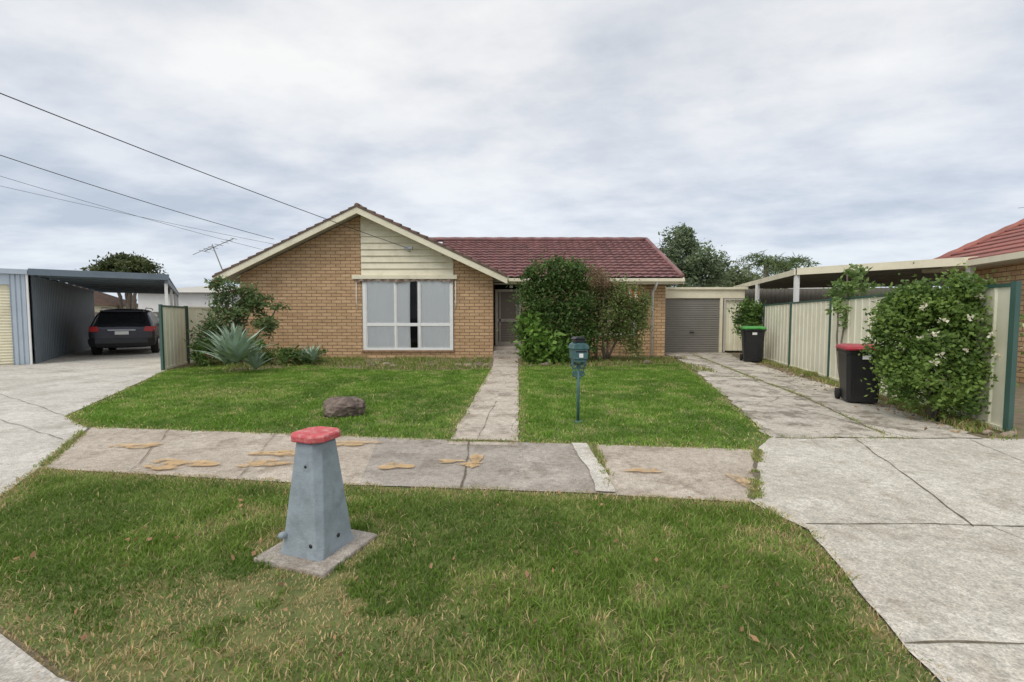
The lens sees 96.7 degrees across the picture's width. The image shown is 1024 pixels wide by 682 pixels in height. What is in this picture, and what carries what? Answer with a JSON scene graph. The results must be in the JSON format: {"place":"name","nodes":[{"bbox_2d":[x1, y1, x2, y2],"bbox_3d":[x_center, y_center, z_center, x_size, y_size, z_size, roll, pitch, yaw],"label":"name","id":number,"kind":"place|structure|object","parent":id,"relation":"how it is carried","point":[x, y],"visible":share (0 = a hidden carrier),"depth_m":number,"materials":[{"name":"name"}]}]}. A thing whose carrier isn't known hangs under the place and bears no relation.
{"place":"outdoors","nodes":[
{"label":"outdoors","id":0,"kind":"place"},
{"bbox_2d":[0,346,166,494],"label":"driveway","id":1,"kind":"structure","parent":0,"point":[55,387],"depth_m":9.43,"materials":[{"name":"concrete"}]},
{"bbox_2d":[28,268,178,363],"bbox_3d":[-18.346,-1.155,21.756,3.730,3.200,13.620,-2,4,-35],"label":"neighbour carport","id":2,"kind":"object","parent":1,"relation":"on","point":[63,314],"visible":0.84,"depth_m":18.06,"materials":[{"name":"metal"}]},
{"bbox_2d":[88,307,159,354],"bbox_3d":[-17.443,-0.520,20.905,2.557,1.993,5.312,-2,4,-32],"label":"parked car","id":3,"kind":"object","parent":1,"relation":"on","point":[111,329],"visible":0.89,"depth_m":18.89,"materials":[{"name":"paint"}]},
{"bbox_2d":[94,305,137,311],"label":"walls","id":4,"kind":"structure","parent":0,"point":[97,308],"depth_m":43.46,"materials":[{"name":"beige paint"}]},
{"bbox_2d":[67,283,137,305],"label":"roof","id":5,"kind":"structure","parent":4,"relation":"on","point":[100,298],"depth_m":44.25,"materials":[{"name":"brown tile"}]},
{"bbox_2d":[138,293,239,311],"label":"walls","id":6,"kind":"structure","parent":0,"point":[146,300],"depth_m":30.22,"materials":[{"name":"white paint"}]},
{"bbox_2d":[176,286,238,292],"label":"roof","id":7,"kind":"structure","parent":6,"relation":"on","point":[199,289],"depth_m":31.45,"materials":[{"name":"white metal"}]},
{"bbox_2d":[193,238,233,298],"bbox_3d":[-12.983,-3.161,19.860,1.844,2.622,0.602,0,3,0],"label":"tv antenna","id":8,"kind":"object","parent":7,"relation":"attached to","point":[212,246],"visible":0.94,"depth_m":19.81,"materials":[{"name":"silver metal"}]},
{"bbox_2d":[0,93,406,247],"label":"power line","id":9,"kind":"object","parent":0,"point":[178,163],"visible":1,"depth_m":10.23,"materials":[{"name":"black metal"}]},
{"bbox_2d":[40,427,378,484],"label":"footpath","id":10,"kind":"structure","parent":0,"point":[91,450],"depth_m":5.30,"materials":[{"name":"concrete"}]},
{"bbox_2d":[108,441,755,490],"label":"dried stains","id":11,"kind":"object","parent":10,"relation":"on","point":[170,463],"visible":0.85,"depth_m":4.92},
{"bbox_2d":[65,365,491,439],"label":"lawn","id":12,"kind":"structure","parent":0,"point":[357,423],"depth_m":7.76,"materials":[{"name":"green plant"}]},
{"bbox_2d":[191,323,326,368],"bbox_3d":[-7.505,0.091,13.668,2.514,1.373,3.844,1,3,13],"label":"agave plant","id":13,"kind":"object","parent":12,"relation":"on","point":[233,345],"visible":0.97,"depth_m":12.65,"materials":[{"name":"green plant"}]},
{"bbox_2d":[322,396,365,417],"bbox_3d":[-2.715,1.043,7.369,0.671,0.320,0.557,0,3,0],"label":"lawn rock","id":14,"kind":"object","parent":12,"relation":"on","point":[339,406],"visible":0.94,"depth_m":7.19,"materials":[{"name":"stone"}]},
{"bbox_2d":[224,214,360,282],"bbox_3d":[-8.385,-3.900,22.340,5.330,2.680,10.970,0,3,0],"label":"board","id":15,"kind":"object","parent":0,"point":[235,276],"depth_m":17.37,"materials":[{"name":"beige wood"}]},
{"bbox_2d":[352,275,456,278],"bbox_3d":[-4.110,-2.448,17.434,4.020,0.160,0.118,0,3,0],"label":"window header","id":16,"kind":"object","parent":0,"point":[404,276],"depth_m":17.38},
{"bbox_2d":[367,281,410,347],"bbox_3d":[-4.770,-1.015,17.606,1.680,2.560,0.026,0,3,0],"label":"curtain","id":17,"kind":"object","parent":16,"relation":"hanging from","point":[380,301],"visible":1,"depth_m":17.60,"materials":[{"name":"fabric"}]},
{"bbox_2d":[355,279,452,282],"bbox_3d":[-4.125,-2.303,17.410,3.750,0.146,0.045,0,3,0],"label":"awning remnant","id":18,"kind":"object","parent":16,"relation":"attached to","point":[398,280],"visible":1,"depth_m":17.41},
{"bbox_2d":[360,216,452,274],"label":"gable weatherboards","id":19,"kind":"object","parent":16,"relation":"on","point":[379,256],"visible":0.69,"depth_m":17.42,"materials":[{"name":"beige paint"}]},
{"bbox_2d":[417,281,449,347],"bbox_3d":[-3.035,-1.015,17.608,1.250,2.560,0.022,0,3,0],"label":"curtain","id":20,"kind":"object","parent":16,"relation":"hanging from","point":[435,301],"visible":1,"depth_m":17.60,"materials":[{"name":"fabric"}]},
{"bbox_2d":[410,282,453,347],"bbox_3d":[-4.020,-1.039,18.621,3.480,2.900,0.100,0,3,0],"label":"room interior","id":21,"kind":"object","parent":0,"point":[413,316],"visible":0.14,"depth_m":18.57,"materials":[{"name":"black"}]},
{"bbox_2d":[0,465,951,681],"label":"lawn","id":22,"kind":"structure","parent":0,"point":[319,615],"depth_m":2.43,"materials":[{"name":"green plant"}]},
{"bbox_2d":[254,426,376,577],"bbox_3d":[-1.330,1.034,3.109,0.570,0.846,0.550,1,3,19],"label":"concrete bollard","id":23,"kind":"object","parent":22,"relation":"on","point":[320,536],"visible":0.99,"depth_m":2.98,"materials":[{"name":"grey paint"}]},
{"bbox_2d":[13,491,877,656],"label":"fallen leaves","id":24,"kind":"object","parent":22,"relation":"on","point":[83,636],"visible":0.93,"depth_m":2.84,"materials":[{"name":"brown plant"}]},
{"bbox_2d":[359,437,599,492],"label":"footpath","id":25,"kind":"structure","parent":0,"point":[530,466],"depth_m":4.80,"materials":[{"name":"concrete"}]},
{"bbox_2d":[448,359,519,445],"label":"garden path","id":26,"kind":"structure","parent":0,"point":[499,388],"depth_m":7.63,"materials":[{"name":"concrete"}]},
{"bbox_2d":[0,349,1023,681],"bbox_3d":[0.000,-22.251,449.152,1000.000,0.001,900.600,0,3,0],"label":"ground","id":27,"kind":"structure","parent":0,"point":[1018,415],"depth_m":7.39,"materials":[{"name":"soil"}]},
{"bbox_2d":[0,268,66,365],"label":"neighbour garage","id":28,"kind":"structure","parent":27,"relation":"on","point":[16,335],"depth_m":15.02,"materials":[{"name":"grey metal"}]},
{"bbox_2d":[0,285,13,365],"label":"roller door","id":29,"kind":"structure","parent":28,"relation":"in","point":[6,344],"depth_m":14.93,"materials":[{"name":"beige paint"}]},
{"bbox_2d":[80,251,166,308],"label":"round tree","id":30,"kind":"object","parent":27,"relation":"on","point":[121,262],"visible":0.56,"depth_m":43.83,"materials":[{"name":"green plant"}]},
{"bbox_2d":[158,304,188,369],"bbox_3d":[-10.750,-0.155,14.512,0.089,1.970,2.208,-1,3,-19],"label":"metal fence","id":31,"kind":"object","parent":27,"relation":"on","point":[173,335],"visible":0.98,"depth_m":14.38,"materials":[{"name":"beige metal"}]},
{"bbox_2d":[187,306,240,363],"bbox_3d":[-10.800,-0.269,16.659,0.086,1.970,2.366,1,3,15],"label":"metal fence","id":32,"kind":"object","parent":27,"relation":"on","point":[193,314],"visible":0.3,"depth_m":15.81,"materials":[{"name":"beige metal"}]},
{"bbox_2d":[184,274,290,363],"bbox_3d":[-8.969,-0.689,15.112,3.601,3.022,1.435,0,3,0],"label":"garden shrub","id":33,"kind":"object","parent":27,"relation":"on","point":[244,304],"visible":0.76,"depth_m":14.96,"materials":[{"name":"green plant"}]},
{"bbox_2d":[187,332,327,366],"bbox_3d":[-8.268,0.318,14.937,4.344,1.233,1.458,-1,3,-11],"label":"shrub","id":34,"kind":"object","parent":27,"relation":"on","point":[282,354],"visible":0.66,"depth_m":14.78,"materials":[{"name":"green plant"}]},
{"bbox_2d":[240,216,362,357],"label":"front wall","id":35,"kind":"structure","parent":27,"relation":"on","point":[312,282],"depth_m":17.53,"materials":[{"name":"beige brick"}]},
{"bbox_2d":[363,353,453,357],"bbox_3d":[-4.015,0.558,17.775,3.530,0.240,0.240,0,3,0],"label":"wall below window","id":36,"kind":"structure","parent":27,"relation":"on","point":[378,355],"depth_m":17.65,"materials":[{"name":"beige brick"}]},
{"bbox_2d":[362,350,453,352],"bbox_3d":[-4.015,0.396,17.721,3.570,0.090,0.250,0,3,0],"label":"window sill","id":37,"kind":"structure","parent":36,"relation":"on","point":[407,351],"depth_m":17.60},
{"bbox_2d":[362,281,366,349],"bbox_3d":[-5.685,-1.014,17.576,0.130,2.740,0.090,0,3,0],"label":"window frame","id":38,"kind":"object","parent":37,"relation":"on","point":[364,316],"visible":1,"depth_m":17.54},
{"bbox_2d":[394,283,396,347],"bbox_3d":[-4.500,-1.014,17.576,0.070,2.560,0.090,0,3,0],"label":"mullion","id":39,"kind":"object","parent":37,"relation":"on","point":[395,314],"visible":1,"depth_m":17.53,"materials":[{"name":"white paint"}]},
{"bbox_2d":[367,348,449,349],"bbox_3d":[-4.010,0.310,17.646,3.220,0.090,0.090,0,3,0],"label":"window frame bottom","id":40,"kind":"object","parent":37,"relation":"on","point":[408,348],"depth_m":17.60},
{"bbox_2d":[418,281,419,347],"bbox_3d":[-3.580,-1.014,17.576,0.070,2.560,0.090,0,3,0],"label":"mullion","id":41,"kind":"object","parent":37,"relation":"on","point":[419,313],"visible":1,"depth_m":17.53,"materials":[{"name":"white paint"}]},
{"bbox_2d":[420,323,449,325],"bbox_3d":[-2.973,-0.634,17.596,1.145,0.120,0.070,0,3,0],"label":"transom","id":42,"kind":"object","parent":37,"relation":"attached to","point":[434,324],"visible":1,"depth_m":17.56,"materials":[{"name":"white paint"}]},
{"bbox_2d":[449,282,453,349],"bbox_3d":[-2.335,-1.014,17.576,0.130,2.740,0.090,0,3,0],"label":"window frame","id":43,"kind":"object","parent":37,"relation":"on","point":[451,319],"visible":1,"depth_m":17.54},
{"bbox_2d":[176,355,716,371],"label":"garden bed weeds","id":44,"kind":"object","parent":27,"relation":"on","point":[403,361],"visible":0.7,"depth_m":15.21,"materials":[{"name":"green plant"}]},
{"bbox_2d":[453,259,492,357],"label":"front wall","id":45,"kind":"structure","parent":27,"relation":"on","point":[473,322],"depth_m":17.57,"materials":[{"name":"beige brick"}]},
{"bbox_2d":[493,345,517,350],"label":"porch slab","id":46,"kind":"structure","parent":27,"relation":"on","point":[504,347],"depth_m":17.94,"materials":[{"name":"concrete"}]},
{"bbox_2d":[495,289,497,345],"bbox_3d":[-0.630,-0.960,18.650,0.100,2.300,0.049,0,3,0],"label":"door frame","id":47,"kind":"object","parent":46,"relation":"on","point":[496,317],"visible":1,"depth_m":18.62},
{"bbox_2d":[498,292,518,341],"bbox_3d":[-0.150,-0.953,18.691,0.860,2.120,0.030,0,3,0],"label":"screen door","id":48,"kind":"structure","parent":47,"relation":"attached to","point":[507,314],"depth_m":18.67,"materials":[{"name":"brown metal"}]},
{"bbox_2d":[498,342,518,345],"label":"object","id":49,"kind":"object","parent":46,"relation":"on","point":[505,344],"visible":0.71,"depth_m":18.68,"materials":[{"name":"grey concrete"}]},
{"bbox_2d":[499,292,500,341],"bbox_3d":[-0.490,-0.990,18.648,0.060,2.040,0.049,0,3,0],"label":"door frame","id":50,"kind":"object","parent":49,"relation":"on","point":[499,316],"visible":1,"depth_m":18.62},
{"bbox_2d":[493,350,519,354],"bbox_3d":[-0.160,0.518,17.777,1.120,0.280,0.350,0,3,0],"label":"entry step","id":51,"kind":"object","parent":27,"relation":"on","point":[504,351],"visible":0.31,"depth_m":17.60,"materials":[{"name":"concrete"}]},
{"bbox_2d":[493,354,521,358],"bbox_3d":[-0.170,0.601,17.431,1.100,0.150,0.350,0,3,0],"label":"entry step","id":52,"kind":"object","parent":27,"relation":"on","point":[505,356],"visible":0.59,"depth_m":17.26,"materials":[{"name":"concrete"}]},
{"bbox_2d":[494,285,521,344],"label":"entry wall","id":53,"kind":"structure","parent":27,"relation":"on","point":[501,287],"depth_m":19.11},
{"bbox_2d":[513,310,571,363],"bbox_3d":[1.129,-0.086,15.519,2.214,2.059,1.559,0,3,0],"label":"broadleaf plant","id":54,"kind":"object","parent":27,"relation":"on","point":[555,350],"visible":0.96,"depth_m":15.17,"materials":[{"name":"green plant"}]},
{"bbox_2d":[497,248,605,363],"bbox_3d":[1.391,-1.249,15.931,3.820,4.124,2.275,0,3,0],"label":"shrub","id":55,"kind":"object","parent":27,"relation":"on","point":[561,276],"visible":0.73,"depth_m":15.55,"materials":[{"name":"green plant"}]},
{"bbox_2d":[522,285,665,355],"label":"wall","id":56,"kind":"structure","parent":27,"relation":"on","point":[659,323],"depth_m":18.61,"materials":[{"name":"beige brick"}]},
{"bbox_2d":[650,282,658,355],"bbox_3d":[5.700,-0.888,18.223,0.110,3.000,0.662,0,3,0],"label":"downpipe","id":57,"kind":"object","parent":56,"relation":"attached to","point":[652,321],"visible":1,"depth_m":18.46,"materials":[{"name":"beige metal"}]},
{"bbox_2d":[583,261,617,359],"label":"dry branches","id":58,"kind":"object","parent":27,"relation":"on","point":[603,280],"visible":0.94,"depth_m":15.72,"materials":[{"name":"brown plant"}]},
{"bbox_2d":[575,261,654,359],"bbox_3d":[3.685,-1.015,16.261,3.293,3.563,2.098,0,3,0],"label":"weeping shrub","id":59,"kind":"object","parent":27,"relation":"on","point":[619,322],"visible":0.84,"depth_m":15.87,"materials":[{"name":"green plant"}]},
{"bbox_2d":[368,356,1015,437],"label":"garden edging stones","id":60,"kind":"object","parent":27,"relation":"on","point":[988,431],"visible":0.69,"depth_m":14.37,"materials":[{"name":"stone"}]},
{"bbox_2d":[658,222,736,286],"bbox_3d":[11.100,-3.529,27.994,6.290,7.412,3.488,0,3,0],"label":"gum tree","id":61,"kind":"object","parent":27,"relation":"on","point":[696,266],"visible":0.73,"depth_m":27.29,"materials":[{"name":"green plant"}]},
{"bbox_2d":[665,287,747,351],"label":"garage","id":62,"kind":"structure","parent":27,"relation":"on","point":[693,319],"depth_m":20.24,"materials":[{"name":"beige paint"}]},
{"bbox_2d":[665,298,719,351],"bbox_3d":[8.000,-0.686,20.262,2.440,2.420,0.026,0,3,0],"label":"roller door","id":63,"kind":"structure","parent":62,"relation":"in","point":[683,316],"depth_m":20.26,"materials":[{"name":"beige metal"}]},
{"bbox_2d":[723,299,745,351],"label":"side gate","id":64,"kind":"structure","parent":62,"relation":"attached to","point":[732,341],"depth_m":20.20,"materials":[{"name":"beige metal"}]},
{"bbox_2d":[727,296,765,338],"bbox_3d":[9.171,-0.536,17.565,1.547,2.412,1.484,0,3,0],"label":"corner shrub","id":65,"kind":"object","parent":27,"relation":"on","point":[747,315],"visible":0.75,"depth_m":17.33,"materials":[{"name":"green plant"}]},
{"bbox_2d":[711,260,784,288],"bbox_3d":[16.563,-2.955,33.496,10.590,5.843,4.869,-2,4,-34],"label":"suburban tree","id":66,"kind":"object","parent":27,"relation":"on","point":[743,278],"visible":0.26,"depth_m":32.60,"materials":[{"name":"green plant"}]},
{"bbox_2d":[735,250,798,277],"bbox_3d":[20.829,-3.950,37.889,5.227,7.070,5.041,0,3,0],"label":"tree","id":67,"kind":"object","parent":27,"relation":"on","point":[765,261],"visible":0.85,"depth_m":37.24,"materials":[{"name":"green plant"}]},
{"bbox_2d":[760,253,819,288],"bbox_3d":[23.521,-3.970,38.703,4.545,7.024,4.765,0,3,0],"label":"tree","id":68,"kind":"object","parent":27,"relation":"on","point":[797,261],"visible":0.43,"depth_m":37.71,"materials":[{"name":"green plant"}]},
{"bbox_2d":[823,263,880,381],"bbox_3d":[8.065,-0.414,10.770,1.243,2.896,0.953,0,3,0],"label":"sapling","id":69,"kind":"object","parent":27,"relation":"on","point":[852,286],"visible":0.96,"depth_m":10.74,"materials":[{"name":"green plant"}]},
{"bbox_2d":[733,256,977,304],"bbox_3d":[13.162,-1.018,19.166,8.138,3.200,12.350,3,4,40],"label":"neighbour carport","id":70,"kind":"object","parent":27,"relation":"on","point":[817,279],"visible":0.24,"depth_m":16.80,"materials":[{"name":"metal"}]},
{"bbox_2d":[750,281,1021,431],"bbox_3d":[8.479,-0.132,13.036,0.085,2.080,14.250,1,3,14],"label":"metal fence","id":71,"kind":"object","parent":27,"relation":"on","point":[801,334],"visible":0.48,"depth_m":10.35,"materials":[{"name":"beige metal"}]},
{"bbox_2d":[756,358,1018,440],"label":"fence weeds","id":72,"kind":"object","parent":27,"relation":"on","point":[956,421],"visible":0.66,"depth_m":7.16,"materials":[{"name":"green plant"}]},
{"bbox_2d":[858,262,1023,421],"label":"rose bush","id":73,"kind":"object","parent":27,"relation":"on","point":[929,319],"visible":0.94,"depth_m":6.72,"materials":[{"name":"green plant"}]},
{"bbox_2d":[963,262,1023,382],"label":"wall","id":74,"kind":"structure","parent":27,"relation":"on","point":[1015,271],"depth_m":11.19,"materials":[{"name":"beige brick"}]},
{"bbox_3d":[-2.105,-1.370,27.867,16.710,3.020,0.200,0,3,0],"label":"back wall","id":75,"kind":"object","parent":27,"relation":"on","visible":0},
{"bbox_3d":[-2.970,-3.898,22.340,5.500,2.680,10.970,0,3,0],"label":"roof","id":76,"kind":"object","parent":75,"relation":"on","visible":0},
{"bbox_2d":[1,176,262,249],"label":"telephone line","id":77,"kind":"object","parent":76,"relation":"attached to","point":[124,212],"visible":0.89,"depth_m":14.89,"materials":[{"name":"black metal"}]},
{"bbox_2d":[0,155,271,238],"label":"power line","id":78,"kind":"object","parent":76,"relation":"attached to","point":[119,193],"visible":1,"depth_m":12.05,"materials":[{"name":"black metal"}]},
{"bbox_2d":[212,205,355,277],"bbox_3d":[-8.410,-3.681,16.894,5.380,2.650,0.270,0,3,0],"label":"barge capping","id":79,"kind":"object","parent":76,"relation":"attached to","point":[289,238],"visible":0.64,"depth_m":16.76,"materials":[{"name":"brown tile"}]},
{"bbox_2d":[212,207,356,279],"bbox_3d":[-8.410,-3.527,16.827,5.380,2.820,0.060,0,3,0],"label":"barge board","id":80,"kind":"object","parent":76,"relation":"attached to","point":[288,243],"visible":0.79,"depth_m":16.80,"materials":[{"name":"beige paint"}]},
{"bbox_2d":[356,207,506,283],"bbox_3d":[-2.945,-3.527,16.827,5.550,2.820,0.060,0,3,0],"label":"barge board","id":81,"kind":"object","parent":76,"relation":"attached to","point":[427,243],"visible":1,"depth_m":16.80,"materials":[{"name":"beige paint"}]},
{"bbox_2d":[356,205,506,276],"bbox_3d":[-2.945,-3.681,16.894,5.550,2.650,0.270,0,3,0],"label":"barge capping","id":82,"kind":"object","parent":76,"relation":"attached to","point":[431,241],"visible":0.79,"depth_m":16.76,"materials":[{"name":"brown tile"}]},
{"bbox_2d":[428,237,644,241],"bbox_3d":[0.580,-5.074,22.763,12.173,0.260,0.240,0,3,0],"label":"ridge cap","id":83,"kind":"object","parent":76,"relation":"attached to","point":[439,239],"visible":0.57,"depth_m":22.66,"materials":[{"name":"red tile"}]},
{"bbox_2d":[507,282,682,283],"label":"fascia","id":84,"kind":"structure","parent":76,"relation":"attached to","point":[631,282],"depth_m":17.88,"materials":[{"name":"beige paint"}]},
{"bbox_2d":[507,278,684,281],"bbox_3d":[3.290,-2.383,17.819,6.940,0.130,0.120,0,3,0],"label":"gutter","id":85,"kind":"object","parent":76,"relation":"attached to","point":[643,279],"visible":0.65,"depth_m":17.76,"materials":[{"name":"beige paint"}]},
{"bbox_2d":[645,237,684,277],"bbox_3d":[6.700,-3.815,20.323,0.200,2.481,5.083,0,3,0],"label":"ridge cap","id":86,"kind":"object","parent":76,"relation":"attached to","point":[667,260],"visible":0.92,"depth_m":19.67,"materials":[{"name":"red tile"}]},
{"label":"wall","id":87,"kind":"object","parent":27,"relation":"on","visible":0},
{"bbox_2d":[925,258,1023,272],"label":"soffit","id":88,"kind":"structure","parent":87,"relation":"on","point":[1000,263],"depth_m":11.72,"materials":[{"name":"beige paint"}]},
{"bbox_2d":[922,251,1023,272],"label":"gutter","id":89,"kind":"object","parent":88,"relation":"on","point":[1002,257],"visible":0.78,"depth_m":11.29,"materials":[{"name":"beige paint"}]},
{"bbox_2d":[948,225,1023,257],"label":"hip roof","id":90,"kind":"structure","parent":88,"relation":"on","point":[997,244],"depth_m":12.06,"materials":[{"name":"red tile"}]},
{"bbox_2d":[934,218,1023,258],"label":"hip cap","id":91,"kind":"object","parent":90,"relation":"on","point":[984,238],"visible":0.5,"depth_m":13.13,"materials":[{"name":"red tile"}]},
{"bbox_2d":[951,241,1023,255],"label":"tile course","id":92,"kind":"object","parent":90,"relation":"on","point":[1013,243],"visible":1,"depth_m":12.03,"materials":[{"name":"red tile"}]},
{"bbox_2d":[952,245,1023,257],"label":"tile course","id":93,"kind":"object","parent":90,"relation":"on","point":[1002,249],"depth_m":11.59,"materials":[{"name":"red tile"}]},
{"bbox_2d":[963,237,1023,249],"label":"tile course","id":94,"kind":"object","parent":90,"relation":"on","point":[993,243],"visible":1,"depth_m":12.22,"materials":[{"name":"red tile"}]},
{"bbox_2d":[968,249,1023,259],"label":"tile course","id":95,"kind":"object","parent":90,"relation":"on","point":[997,254],"visible":0.46,"depth_m":11.05,"materials":[{"name":"red tile"}]},
{"bbox_2d":[977,233,1023,244],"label":"tile course","id":96,"kind":"object","parent":90,"relation":"on","point":[1000,238],"visible":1,"depth_m":12.34,"materials":[{"name":"red tile"}]},
{"bbox_2d":[0,0,1023,303],"label":"sky","id":97,"kind":"structure","parent":0,"point":[830,132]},
{"bbox_2d":[493,276,679,281],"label":"roof deck","id":98,"kind":"structure","parent":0,"point":[495,280],"depth_m":18.07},
{"bbox_2d":[442,240,678,276],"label":"roof tiles","id":99,"kind":"object","parent":98,"relation":"on","point":[636,258],"visible":0.76,"depth_m":20.56,"materials":[{"name":"red tile"}]},
{"bbox_2d":[514,363,772,450],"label":"lawn","id":100,"kind":"structure","parent":0,"point":[666,442],"depth_m":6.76,"materials":[{"name":"green plant"}]},
{"bbox_2d":[568,336,589,422],"bbox_3d":[1.000,0.587,6.861,0.262,1.300,0.310,0,3,-8],"label":"letterbox","id":101,"kind":"object","parent":100,"relation":"on","point":[578,347],"visible":0.98,"depth_m":6.82,"materials":[{"name":"teal metal"}]},
{"bbox_2d":[588,444,755,501],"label":"footpath","id":102,"kind":"structure","parent":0,"point":[693,473],"depth_m":4.68,"materials":[{"name":"concrete"}]},
{"bbox_2d":[572,443,614,491],"bbox_3d":[0.855,1.314,4.897,0.230,0.001,1.600,0,3,0],"label":"footpath patch","id":103,"kind":"object","parent":102,"relation":"on","point":[585,454],"visible":0.98,"depth_m":4.75,"materials":[{"name":"concrete"}]},
{"bbox_2d":[664,352,979,437],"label":"driveway","id":104,"kind":"structure","parent":0,"point":[775,411],"depth_m":7.87,"materials":[{"name":"grey concrete"}]},
{"bbox_2d":[33,354,911,586],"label":"joint weeds","id":105,"kind":"object","parent":104,"relation":"on","point":[756,484],"visible":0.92,"depth_m":5.02,"materials":[{"name":"green plant"}]},
{"bbox_2d":[740,326,766,360],"bbox_3d":[8.521,0.099,16.130,0.744,1.252,0.998,1,3,20],"label":"wheelie bin","id":106,"kind":"object","parent":104,"relation":"on","point":[752,342],"visible":1,"depth_m":15.82,"materials":[{"name":"black plastic"}]},
{"bbox_2d":[834,343,880,402],"bbox_3d":[6.461,0.596,8.466,0.632,1.065,0.848,1,3,22],"label":"wheelie bin","id":107,"kind":"object","parent":104,"relation":"on","point":[853,373],"visible":0.73,"depth_m":8.24,"materials":[{"name":"black plastic"}]},
{"bbox_2d":[759,363,992,432],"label":"leaf litter","id":108,"kind":"object","parent":104,"relation":"on","point":[918,414],"visible":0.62,"depth_m":7.84,"materials":[{"name":"brown plant"}]},
{"bbox_2d":[751,437,1023,681],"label":"driveway","id":109,"kind":"structure","parent":0,"point":[919,579],"depth_m":3.40,"materials":[{"name":"concrete"}]},
{"bbox_2d":[0,356,1023,643],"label":"concrete joints","id":110,"kind":"object","parent":109,"relation":"on","point":[756,474],"visible":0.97,"depth_m":4.53,"materials":[{"name":"concrete"}]},
{"label":"road","id":111,"kind":"structure","parent":0,"visible":0},
{"bbox_2d":[0,634,68,681],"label":"kerb","id":112,"kind":"structure","parent":111,"relation":"on","point":[20,666],"depth_m":2.05,"materials":[{"name":"concrete"}]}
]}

